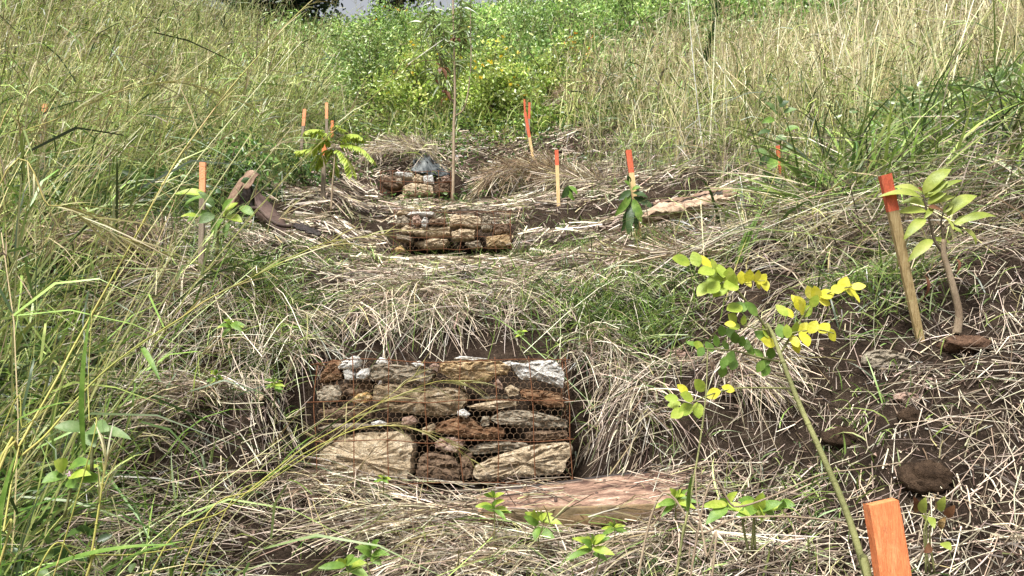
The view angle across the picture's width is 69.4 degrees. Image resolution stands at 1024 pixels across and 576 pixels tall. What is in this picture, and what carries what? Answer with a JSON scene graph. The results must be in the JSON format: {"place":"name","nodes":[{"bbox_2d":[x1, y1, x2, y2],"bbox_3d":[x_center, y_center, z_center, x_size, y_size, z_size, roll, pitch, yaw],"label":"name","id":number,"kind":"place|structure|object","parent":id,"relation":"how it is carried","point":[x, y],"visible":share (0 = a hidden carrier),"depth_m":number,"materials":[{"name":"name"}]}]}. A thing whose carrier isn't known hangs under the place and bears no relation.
{"place":"outdoors","nodes":[
{"label":"outdoors","id":0,"kind":"place"},
{"bbox_2d":[191,0,565,26],"label":"sky","id":1,"kind":"structure","parent":0,"point":[349,5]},
{"bbox_2d":[0,0,1023,575],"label":"hillside","id":2,"kind":"structure","parent":0,"point":[474,348],"depth_m":2.96,"materials":[{"name":"soil"}]},
{"bbox_2d":[0,447,22,571],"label":"grass stalk","id":3,"kind":"object","parent":2,"relation":"on","point":[5,490],"depth_m":1.11,"materials":[{"name":"green plant"}]},
{"bbox_2d":[0,396,72,437],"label":"grass stalk","id":4,"kind":"object","parent":2,"relation":"on","point":[21,416],"depth_m":1.28,"materials":[{"name":"green plant"}]},
{"bbox_2d":[42,457,104,516],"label":"leafy plant","id":5,"kind":"object","parent":2,"relation":"on","point":[75,477],"visible":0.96,"depth_m":1.89,"materials":[{"name":"green plant"}]},
{"bbox_2d":[53,308,96,575],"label":"grass stalk","id":6,"kind":"object","parent":2,"relation":"on","point":[81,404],"depth_m":1.40,"materials":[{"name":"green plant"}]},
{"bbox_2d":[54,419,130,470],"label":"leafy plant","id":7,"kind":"object","parent":2,"relation":"on","point":[73,426],"visible":0.88,"depth_m":1.70,"materials":[{"name":"green plant"}]},
{"bbox_2d":[0,158,197,286],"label":"grass stalk","id":8,"kind":"object","parent":2,"relation":"on","point":[87,221],"depth_m":1.59,"materials":[{"name":"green plant"}]},
{"bbox_2d":[85,419,122,575],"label":"grass stalk","id":9,"kind":"object","parent":2,"relation":"on","point":[102,485],"depth_m":1.45,"materials":[{"name":"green plant"}]},
{"bbox_2d":[35,541,190,575],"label":"grass stalk","id":10,"kind":"object","parent":2,"relation":"on","point":[84,554],"depth_m":1.39,"materials":[{"name":"green plant"}]},
{"bbox_2d":[0,75,279,147],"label":"grass stalk","id":11,"kind":"object","parent":2,"relation":"on","point":[174,81],"depth_m":2.06,"materials":[{"name":"green plant"}]},
{"bbox_2d":[0,0,325,461],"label":"grass stalk","id":12,"kind":"object","parent":2,"relation":"on","point":[106,288],"depth_m":1.66,"materials":[{"name":"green plant"}]},
{"bbox_2d":[0,99,394,575],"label":"green grass","id":13,"kind":"structure","parent":2,"relation":"on","point":[23,516],"depth_m":2.75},
{"bbox_2d":[197,162,206,306],"bbox_3d":[-1.562,-0.239,3.720,0.062,0.818,0.018,0,-8,0],"label":"survey stake","id":14,"kind":"object","parent":2,"relation":"on","point":[201,229],"visible":0.65,"depth_m":3.72,"materials":[{"name":"brown wood"}]},
{"bbox_2d":[175,188,253,254],"bbox_3d":[-1.426,-0.321,3.555,0.383,0.319,0.082,0,-8,0],"label":"leafy plant","id":15,"kind":"object","parent":2,"relation":"on","point":[205,217],"visible":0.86,"depth_m":3.56,"materials":[{"name":"green plant"}]},
{"bbox_2d":[0,217,438,470],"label":"grass stalk","id":16,"kind":"object","parent":2,"relation":"on","point":[146,354],"depth_m":1.73,"materials":[{"name":"green plant"}]},
{"bbox_2d":[163,100,291,210],"bbox_3d":[-2.555,-1.003,6.550,1.168,1.058,1.074,3,-8,-18],"label":"shrub","id":17,"kind":"object","parent":2,"relation":"on","point":[229,152],"visible":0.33,"depth_m":6.37,"materials":[{"name":"green plant"}]},
{"bbox_2d":[217,319,245,350],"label":"leafy plant","id":18,"kind":"object","parent":2,"relation":"on","point":[237,325],"visible":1,"depth_m":3.18,"materials":[{"name":"green plant"}]},
{"bbox_2d":[227,170,291,236],"bbox_3d":[-1.783,-0.587,5.224,0.715,0.563,0.330,-3,-9,23],"label":"log","id":19,"kind":"object","parent":2,"relation":"on","point":[264,209],"visible":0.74,"depth_m":5.17,"materials":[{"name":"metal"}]},
{"bbox_2d":[215,0,362,27],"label":"tree","id":20,"kind":"object","parent":2,"relation":"on","point":[294,4],"visible":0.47,"depth_m":27.60,"materials":[{"name":"green plant"}]},
{"bbox_2d":[277,137,345,188],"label":"shrub","id":21,"kind":"object","parent":2,"relation":"on","point":[314,175],"visible":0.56,"depth_m":8.59,"materials":[{"name":"green plant"}]},
{"bbox_2d":[200,348,435,575],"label":"grass stalk","id":22,"kind":"object","parent":2,"relation":"on","point":[417,373],"depth_m":1.92,"materials":[{"name":"green plant"}]},
{"bbox_2d":[150,372,503,575],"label":"grass stalk","id":23,"kind":"object","parent":2,"relation":"on","point":[457,382],"depth_m":2.09,"materials":[{"name":"green plant"}]},
{"bbox_2d":[0,0,660,575],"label":"seeding grass","id":24,"kind":"structure","parent":2,"relation":"on","point":[76,38],"depth_m":3.91,"materials":[{"name":"plant"}]},
{"bbox_2d":[180,418,485,575],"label":"grass stalk","id":25,"kind":"object","parent":2,"relation":"on","point":[428,433],"depth_m":2.00,"materials":[{"name":"green plant"}]},
{"bbox_2d":[294,125,375,210],"bbox_3d":[-1.731,-1.155,7.228,0.804,0.833,0.354,0,-8,0],"label":"feathery sapling","id":26,"kind":"object","parent":2,"relation":"on","point":[340,155],"visible":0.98,"depth_m":7.23,"materials":[{"name":"green plant"}]},
{"bbox_2d":[319,554,367,575],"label":"leafy plant","id":27,"kind":"object","parent":2,"relation":"on","point":[350,562],"visible":0.99,"depth_m":1.90,"materials":[{"name":"green plant"}]},
{"bbox_2d":[318,10,368,75],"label":"shrub","id":28,"kind":"object","parent":2,"relation":"on","point":[337,24],"visible":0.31,"depth_m":19.82,"materials":[{"name":"green plant"}]},
{"bbox_2d":[314,8,410,115],"bbox_3d":[-2.986,-4.615,15.311,2.188,2.446,1.542,0,-8,0],"label":"shrub","id":29,"kind":"object","parent":2,"relation":"on","point":[374,37],"visible":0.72,"depth_m":15.12,"materials":[{"name":"green plant"}]},
{"bbox_2d":[317,430,417,480],"bbox_3d":[-0.605,0.715,3.160,0.412,0.217,0.332,0,-8,0],"label":"stone","id":30,"kind":"object","parent":2,"relation":"on","point":[345,456],"visible":0.73,"depth_m":3.03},
{"bbox_2d":[318,422,371,430],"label":"stone","id":31,"kind":"object","parent":30,"relation":"on","point":[348,424],"visible":0.62,"depth_m":3.06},
{"bbox_2d":[318,405,376,417],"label":"stone","id":32,"kind":"object","parent":31,"relation":"on","point":[341,413],"visible":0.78,"depth_m":3.08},
{"bbox_2d":[317,385,348,404],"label":"stone","id":33,"kind":"object","parent":32,"relation":"on","point":[321,396],"visible":0.82,"depth_m":3.07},
{"bbox_2d":[320,359,344,383],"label":"stone","id":34,"kind":"object","parent":33,"relation":"on","point":[336,371],"visible":0.83,"depth_m":3.09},
{"bbox_2d":[352,392,372,403],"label":"stone","id":35,"kind":"object","parent":32,"relation":"on","point":[369,397],"visible":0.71,"depth_m":3.06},
{"bbox_2d":[340,381,376,395],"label":"stone","id":36,"kind":"object","parent":35,"relation":"on","point":[349,387],"visible":0.77,"depth_m":3.10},
{"bbox_2d":[344,369,356,379],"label":"stone","id":37,"kind":"object","parent":36,"relation":"on","point":[349,375],"visible":0.88,"depth_m":3.07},
{"bbox_2d":[338,356,362,369],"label":"stone","id":38,"kind":"object","parent":37,"relation":"on","point":[348,365],"visible":0.91,"depth_m":3.08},
{"bbox_2d":[354,539,389,574],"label":"leafy plant","id":39,"kind":"object","parent":2,"relation":"on","point":[364,550],"visible":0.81,"depth_m":2.10,"materials":[{"name":"green plant"}]},
{"bbox_2d":[350,0,440,75],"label":"shrub","id":40,"kind":"object","parent":2,"relation":"on","point":[388,16],"visible":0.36,"depth_m":18.06,"materials":[{"name":"green plant"}]},
{"bbox_2d":[369,0,441,20],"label":"tree","id":41,"kind":"object","parent":2,"relation":"on","point":[399,2],"visible":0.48,"depth_m":35.47,"materials":[{"name":"green plant"}]},
{"bbox_2d":[349,17,467,131],"bbox_3d":[-1.795,-3.639,13.238,2.185,2.258,1.891,-4,-9,26],"label":"shrub","id":42,"kind":"object","parent":2,"relation":"on","point":[408,82],"visible":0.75,"depth_m":12.99,"materials":[{"name":"green plant"}]},
{"bbox_2d":[379,170,451,201],"bbox_3d":[-1.276,-1.300,9.910,0.988,0.498,0.442,0,-8,0],"label":"wire gabion","id":43,"kind":"object","parent":2,"relation":"on","point":[427,182],"visible":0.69,"depth_m":9.76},
{"bbox_2d":[382,176,403,191],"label":"stone","id":44,"kind":"object","parent":43,"relation":"in","point":[392,186],"visible":0.92,"depth_m":9.87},
{"bbox_2d":[402,183,434,197],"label":"stone","id":45,"kind":"object","parent":2,"relation":"on","point":[411,187],"visible":0.78,"depth_m":9.81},
{"bbox_2d":[410,149,449,176],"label":"rock","id":46,"kind":"object","parent":2,"relation":"on","point":[430,165],"visible":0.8,"depth_m":10.37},
{"bbox_2d":[414,238,449,250],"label":"stone","id":47,"kind":"object","parent":2,"relation":"on","point":[436,244],"visible":0.9,"depth_m":6.83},
{"bbox_2d":[413,227,451,238],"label":"stone","id":48,"kind":"object","parent":47,"relation":"on","point":[445,231],"visible":0.87,"depth_m":6.83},
{"bbox_2d":[416,451,460,481],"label":"stone","id":49,"kind":"object","parent":2,"relation":"on","point":[445,468],"visible":0.87,"depth_m":3.04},
{"bbox_2d":[434,436,464,452],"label":"stone","id":50,"kind":"object","parent":49,"relation":"on","point":[453,438],"visible":0.71,"depth_m":3.05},
{"bbox_2d":[305,356,574,492],"bbox_3d":[-0.291,0.570,3.157,1.105,0.544,0.428,0,-8,0],"label":"wire gabion","id":51,"kind":"object","parent":2,"relation":"on","point":[458,400],"visible":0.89,"depth_m":3.00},
{"bbox_2d":[404,0,486,203],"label":"slender tree","id":52,"kind":"object","parent":2,"relation":"on","point":[458,32],"visible":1,"depth_m":9.40,"materials":[{"name":"green plant"}]},
{"bbox_2d":[392,210,511,252],"bbox_3d":[-0.546,-0.490,6.868,1.117,0.434,0.445,0,-8,0],"label":"wire gabion","id":53,"kind":"object","parent":2,"relation":"on","point":[477,236],"visible":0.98,"depth_m":6.71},
{"bbox_2d":[398,0,506,110],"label":"shrub","id":54,"kind":"object","parent":2,"relation":"on","point":[458,45],"visible":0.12,"depth_m":15.10,"materials":[{"name":"green plant"}]},
{"bbox_2d":[460,452,472,479],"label":"stone","id":55,"kind":"object","parent":2,"relation":"on","point":[468,470],"visible":0.76,"depth_m":3.04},
{"bbox_2d":[465,240,482,250],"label":"stone","id":56,"kind":"object","parent":2,"relation":"on","point":[473,245],"visible":0.93,"depth_m":6.79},
{"bbox_2d":[451,229,475,241],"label":"stone","id":57,"kind":"object","parent":56,"relation":"on","point":[465,237],"visible":0.82,"depth_m":6.79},
{"bbox_2d":[450,214,481,230],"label":"stone","id":58,"kind":"object","parent":57,"relation":"on","point":[455,218],"visible":0.88,"depth_m":6.80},
{"bbox_2d":[424,0,543,72],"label":"shrub","id":59,"kind":"object","parent":2,"relation":"on","point":[478,10],"visible":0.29,"depth_m":17.58,"materials":[{"name":"green plant"}]},
{"bbox_2d":[439,26,552,129],"bbox_3d":[-0.258,-3.418,12.557,1.804,2.199,1.446,4,-9,-26],"label":"shrub","id":60,"kind":"object","parent":2,"relation":"on","point":[490,81],"visible":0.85,"depth_m":12.41,"materials":[{"name":"green plant"}]},
{"bbox_2d":[486,234,510,249],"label":"stone","id":61,"kind":"object","parent":2,"relation":"on","point":[497,240],"visible":0.88,"depth_m":6.77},
{"bbox_2d":[0,65,1023,575],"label":"straw","id":62,"kind":"object","parent":2,"relation":"on","point":[462,523],"visible":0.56,"depth_m":3.24,"materials":[{"name":"plant"}]},
{"bbox_2d":[292,220,321,236],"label":"rock","id":63,"kind":"object","parent":62,"relation":"on","point":[302,227],"visible":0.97,"depth_m":4.99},
{"bbox_2d":[475,490,511,538],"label":"leafy plant","id":64,"kind":"object","parent":62,"relation":"on","point":[487,505],"visible":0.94,"depth_m":2.43,"materials":[{"name":"green plant"}]},
{"bbox_2d":[524,510,561,555],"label":"leafy plant","id":65,"kind":"object","parent":62,"relation":"on","point":[533,518],"visible":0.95,"depth_m":2.33,"materials":[{"name":"green plant"}]},
{"bbox_2d":[476,470,686,528],"bbox_3d":[0.248,0.759,2.667,0.789,0.182,0.254,-1,-8,4],"label":"log","id":66,"kind":"object","parent":62,"relation":"on","point":[606,499],"visible":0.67,"depth_m":2.60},
{"bbox_2d":[601,518,628,546],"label":"leafy plant","id":67,"kind":"object","parent":62,"relation":"on","point":[607,529],"visible":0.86,"depth_m":2.29,"materials":[{"name":"green plant"}]},
{"bbox_2d":[652,488,698,525],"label":"leafy plant","id":68,"kind":"object","parent":62,"relation":"on","point":[679,495],"visible":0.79,"depth_m":2.34,"materials":[{"name":"green plant"}]},
{"bbox_2d":[690,462,902,575],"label":"grass stalk","id":69,"kind":"object","parent":62,"relation":"on","point":[702,508],"depth_m":1.71,"materials":[{"name":"beige plant"}]},
{"bbox_2d":[860,349,909,370],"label":"stone","id":70,"kind":"object","parent":62,"relation":"on","point":[881,357],"visible":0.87,"depth_m":2.81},
{"bbox_2d":[0,62,1023,575],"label":"leafy weeds","id":71,"kind":"object","parent":2,"relation":"on","point":[462,122],"visible":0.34,"depth_m":6.16,"materials":[{"name":"green plant"}]},
{"bbox_2d":[472,441,572,479],"bbox_3d":[0.043,0.731,3.166,0.427,0.156,0.308,0,-8,0],"label":"stone","id":72,"kind":"object","parent":2,"relation":"on","point":[549,453],"visible":0.88,"depth_m":3.03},
{"bbox_2d":[468,439,528,453],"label":"stone","id":73,"kind":"object","parent":72,"relation":"on","point":[477,449],"visible":0.79,"depth_m":3.06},
{"bbox_2d":[435,416,505,438],"bbox_3d":[-0.177,0.596,3.173,0.301,0.091,0.272,0,-8,0],"label":"stone","id":74,"kind":"object","parent":73,"relation":"on","point":[484,431],"visible":0.91,"depth_m":3.06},
{"bbox_2d":[373,383,470,416],"bbox_3d":[-0.381,0.483,3.207,0.406,0.144,0.329,0,-8,0],"label":"stone","id":75,"kind":"object","parent":74,"relation":"on","point":[430,408],"visible":0.77,"depth_m":3.07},
{"bbox_2d":[369,364,436,383],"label":"stone","id":76,"kind":"object","parent":75,"relation":"on","point":[395,377],"visible":0.88,"depth_m":3.08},
{"bbox_2d":[436,360,510,382],"bbox_3d":[-0.166,0.366,3.221,0.327,0.097,0.327,0,-8,0],"label":"stone","id":77,"kind":"object","parent":75,"relation":"on","point":[475,373],"visible":0.84,"depth_m":3.08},
{"bbox_2d":[524,429,567,439],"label":"stone","id":78,"kind":"object","parent":72,"relation":"on","point":[541,435],"visible":0.85,"depth_m":3.06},
{"bbox_2d":[491,409,567,428],"bbox_3d":[0.074,0.562,3.179,0.330,0.083,0.281,0,-8,0],"label":"stone","id":79,"kind":"object","parent":78,"relation":"on","point":[553,421],"visible":0.93,"depth_m":3.07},
{"bbox_2d":[467,401,517,409],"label":"stone","id":80,"kind":"object","parent":79,"relation":"on","point":[489,403],"visible":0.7,"depth_m":3.07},
{"bbox_2d":[519,389,563,407],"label":"stone","id":81,"kind":"object","parent":79,"relation":"on","point":[537,395],"visible":0.84,"depth_m":3.08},
{"bbox_2d":[511,360,564,388],"bbox_3d":[0.107,0.376,3.214,0.235,0.124,0.325,0,-8,0],"label":"stone","id":82,"kind":"object","parent":81,"relation":"on","point":[545,375],"visible":0.93,"depth_m":3.08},
{"bbox_2d":[513,95,556,134],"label":"shrub","id":83,"kind":"object","parent":2,"relation":"on","point":[539,107],"visible":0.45,"depth_m":11.58,"materials":[{"name":"green plant"}]},
{"bbox_2d":[517,22,596,104],"bbox_3d":[0.820,-4.009,13.879,1.437,1.782,1.547,-8,-11,43],"label":"shrub","id":84,"kind":"object","parent":2,"relation":"on","point":[544,65],"visible":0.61,"depth_m":13.71,"materials":[{"name":"green plant"}]},
{"bbox_2d":[555,150,559,205],"bbox_3d":[0.458,-1.028,7.415,0.056,0.736,0.022,0,-8,0],"label":"survey stake","id":85,"kind":"object","parent":2,"relation":"on","point":[557,175],"visible":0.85,"depth_m":7.42,"materials":[{"name":"brown wood"}]},
{"bbox_2d":[103,120,1021,575],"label":"young grass","id":86,"kind":"structure","parent":2,"relation":"on","point":[611,298],"depth_m":3.58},
{"bbox_2d":[506,0,625,57],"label":"shrub","id":87,"kind":"object","parent":2,"relation":"on","point":[554,13],"visible":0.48,"depth_m":18.43,"materials":[{"name":"green plant"}]},
{"bbox_2d":[177,0,969,111],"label":"undergrowth","id":88,"kind":"object","parent":2,"relation":"on","point":[537,41],"visible":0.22,"depth_m":19.01,"materials":[{"name":"green plant"}]},
{"bbox_2d":[564,32,600,81],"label":"shrub","id":89,"kind":"object","parent":2,"relation":"on","point":[581,52],"visible":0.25,"depth_m":14.23,"materials":[{"name":"green plant"}]},
{"bbox_2d":[566,534,614,575],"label":"leafy plant","id":90,"kind":"object","parent":2,"relation":"on","point":[600,550],"visible":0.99,"depth_m":2.08,"materials":[{"name":"green plant"}]},
{"bbox_2d":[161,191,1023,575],"bbox_3d":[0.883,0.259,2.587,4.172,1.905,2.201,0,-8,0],"label":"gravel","id":91,"kind":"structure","parent":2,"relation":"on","point":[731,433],"depth_m":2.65,"materials":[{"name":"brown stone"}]},
{"bbox_2d":[614,175,651,236],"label":"seedling","id":92,"kind":"object","parent":2,"relation":"on","point":[633,210],"visible":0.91,"depth_m":5.65,"materials":[{"name":"green plant"}]},
{"bbox_2d":[625,149,641,237],"bbox_3d":[0.953,-0.669,5.749,0.123,0.842,0.025,0,-8,0],"label":"survey stake","id":93,"kind":"object","parent":2,"relation":"on","point":[629,158],"visible":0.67,"depth_m":5.77,"materials":[{"name":"brown wood"}]},
{"bbox_2d":[586,0,706,44],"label":"shrub","id":94,"kind":"object","parent":2,"relation":"on","point":[640,12],"visible":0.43,"depth_m":18.99,"materials":[{"name":"green plant"}]},
{"bbox_2d":[642,186,736,223],"bbox_3d":[1.232,-0.594,5.216,0.715,0.354,0.436,0,-8,0],"label":"flat slab","id":95,"kind":"object","parent":2,"relation":"on","point":[657,209],"visible":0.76,"depth_m":5.06,"materials":[{"name":"stone"}]},
{"bbox_2d":[675,350,707,575],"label":"grass stalk","id":96,"kind":"object","parent":2,"relation":"on","point":[689,493],"depth_m":1.16,"materials":[{"name":"green plant"}]},
{"bbox_2d":[695,469,716,575],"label":"grass stalk","id":97,"kind":"object","parent":2,"relation":"on","point":[710,548],"depth_m":1.09,"materials":[{"name":"beige plant"}]},
{"bbox_2d":[700,0,722,100],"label":"dead spike","id":98,"kind":"object","parent":2,"relation":"on","point":[717,7],"visible":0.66,"depth_m":10.05,"materials":[{"name":"brown plant"}]},
{"bbox_2d":[675,0,799,34],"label":"shrub","id":99,"kind":"object","parent":2,"relation":"on","point":[742,2],"visible":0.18,"depth_m":19.45,"materials":[{"name":"green plant"}]},
{"bbox_2d":[700,492,795,549],"bbox_3d":[0.656,0.648,2.062,0.275,0.165,0.093,0,-8,0],"label":"leafy plant","id":100,"kind":"object","parent":2,"relation":"on","point":[721,505],"visible":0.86,"depth_m":2.05,"materials":[{"name":"green plant"}]},
{"bbox_2d":[637,492,862,575],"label":"grass stalk","id":101,"kind":"object","parent":2,"relation":"on","point":[684,514],"depth_m":1.48,"materials":[{"name":"beige plant"}]},
{"bbox_2d":[725,161,778,302],"bbox_3d":[1.250,-0.328,3.796,0.548,0.859,0.132,4,-9,-28],"label":"grass stalk","id":102,"kind":"object","parent":2,"relation":"on","point":[746,239],"depth_m":3.76,"materials":[{"name":"green plant"}]},
{"bbox_2d":[664,252,871,575],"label":"yellow leaved shrub","id":103,"kind":"object","parent":2,"relation":"on","point":[715,272],"visible":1,"depth_m":1.47,"materials":[{"name":"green plant"}]},
{"bbox_2d":[754,95,798,206],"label":"tall weed","id":104,"kind":"object","parent":2,"relation":"on","point":[770,119],"visible":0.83,"depth_m":4.76,"materials":[{"name":"green plant"}]},
{"bbox_2d":[540,0,1023,198],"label":"golden grass","id":105,"kind":"structure","parent":2,"relation":"on","point":[798,68],"depth_m":7.84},
{"bbox_2d":[571,0,1023,326],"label":"broad grass","id":106,"kind":"structure","parent":2,"relation":"on","point":[1010,123],"depth_m":4.01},
{"bbox_2d":[820,426,857,448],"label":"soil clod","id":107,"kind":"object","parent":2,"relation":"on","point":[830,439],"visible":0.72,"depth_m":2.60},
{"bbox_2d":[863,498,911,575],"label":"survey stake","id":108,"kind":"object","parent":2,"relation":"on","point":[886,538],"visible":1,"depth_m":1.12,"materials":[{"name":"orange wood"}]},
{"bbox_2d":[878,173,924,343],"bbox_3d":[1.511,-0.075,2.841,0.239,0.725,0.043,5,-10,-33],"label":"survey stake","id":109,"kind":"object","parent":2,"relation":"on","point":[886,181],"visible":0.93,"depth_m":2.84,"materials":[{"name":"beige wood"}]},
{"bbox_2d":[896,406,922,424],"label":"soil clod","id":110,"kind":"object","parent":2,"relation":"on","point":[909,414],"visible":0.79,"depth_m":2.51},
{"bbox_2d":[895,459,954,494],"bbox_3d":[1.284,0.595,2.308,0.169,0.121,0.171,0,-8,0],"label":"rock","id":111,"kind":"object","parent":2,"relation":"on","point":[925,476],"visible":0.82,"depth_m":2.25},
{"bbox_2d":[913,493,954,572],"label":"leafy plant","id":112,"kind":"object","parent":2,"relation":"on","point":[921,505],"visible":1,"depth_m":1.67,"materials":[{"name":"green plant"}]},
{"bbox_2d":[878,169,995,333],"bbox_3d":[1.627,-0.144,2.850,0.458,0.640,0.148,0,-8,0],"label":"broadleaf sapling","id":113,"kind":"object","parent":2,"relation":"on","point":[934,183],"visible":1,"depth_m":2.86,"materials":[{"name":"green plant"}]},
{"bbox_2d":[936,335,991,354],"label":"rock","id":114,"kind":"object","parent":2,"relation":"on","point":[951,345],"visible":0.73,"depth_m":2.77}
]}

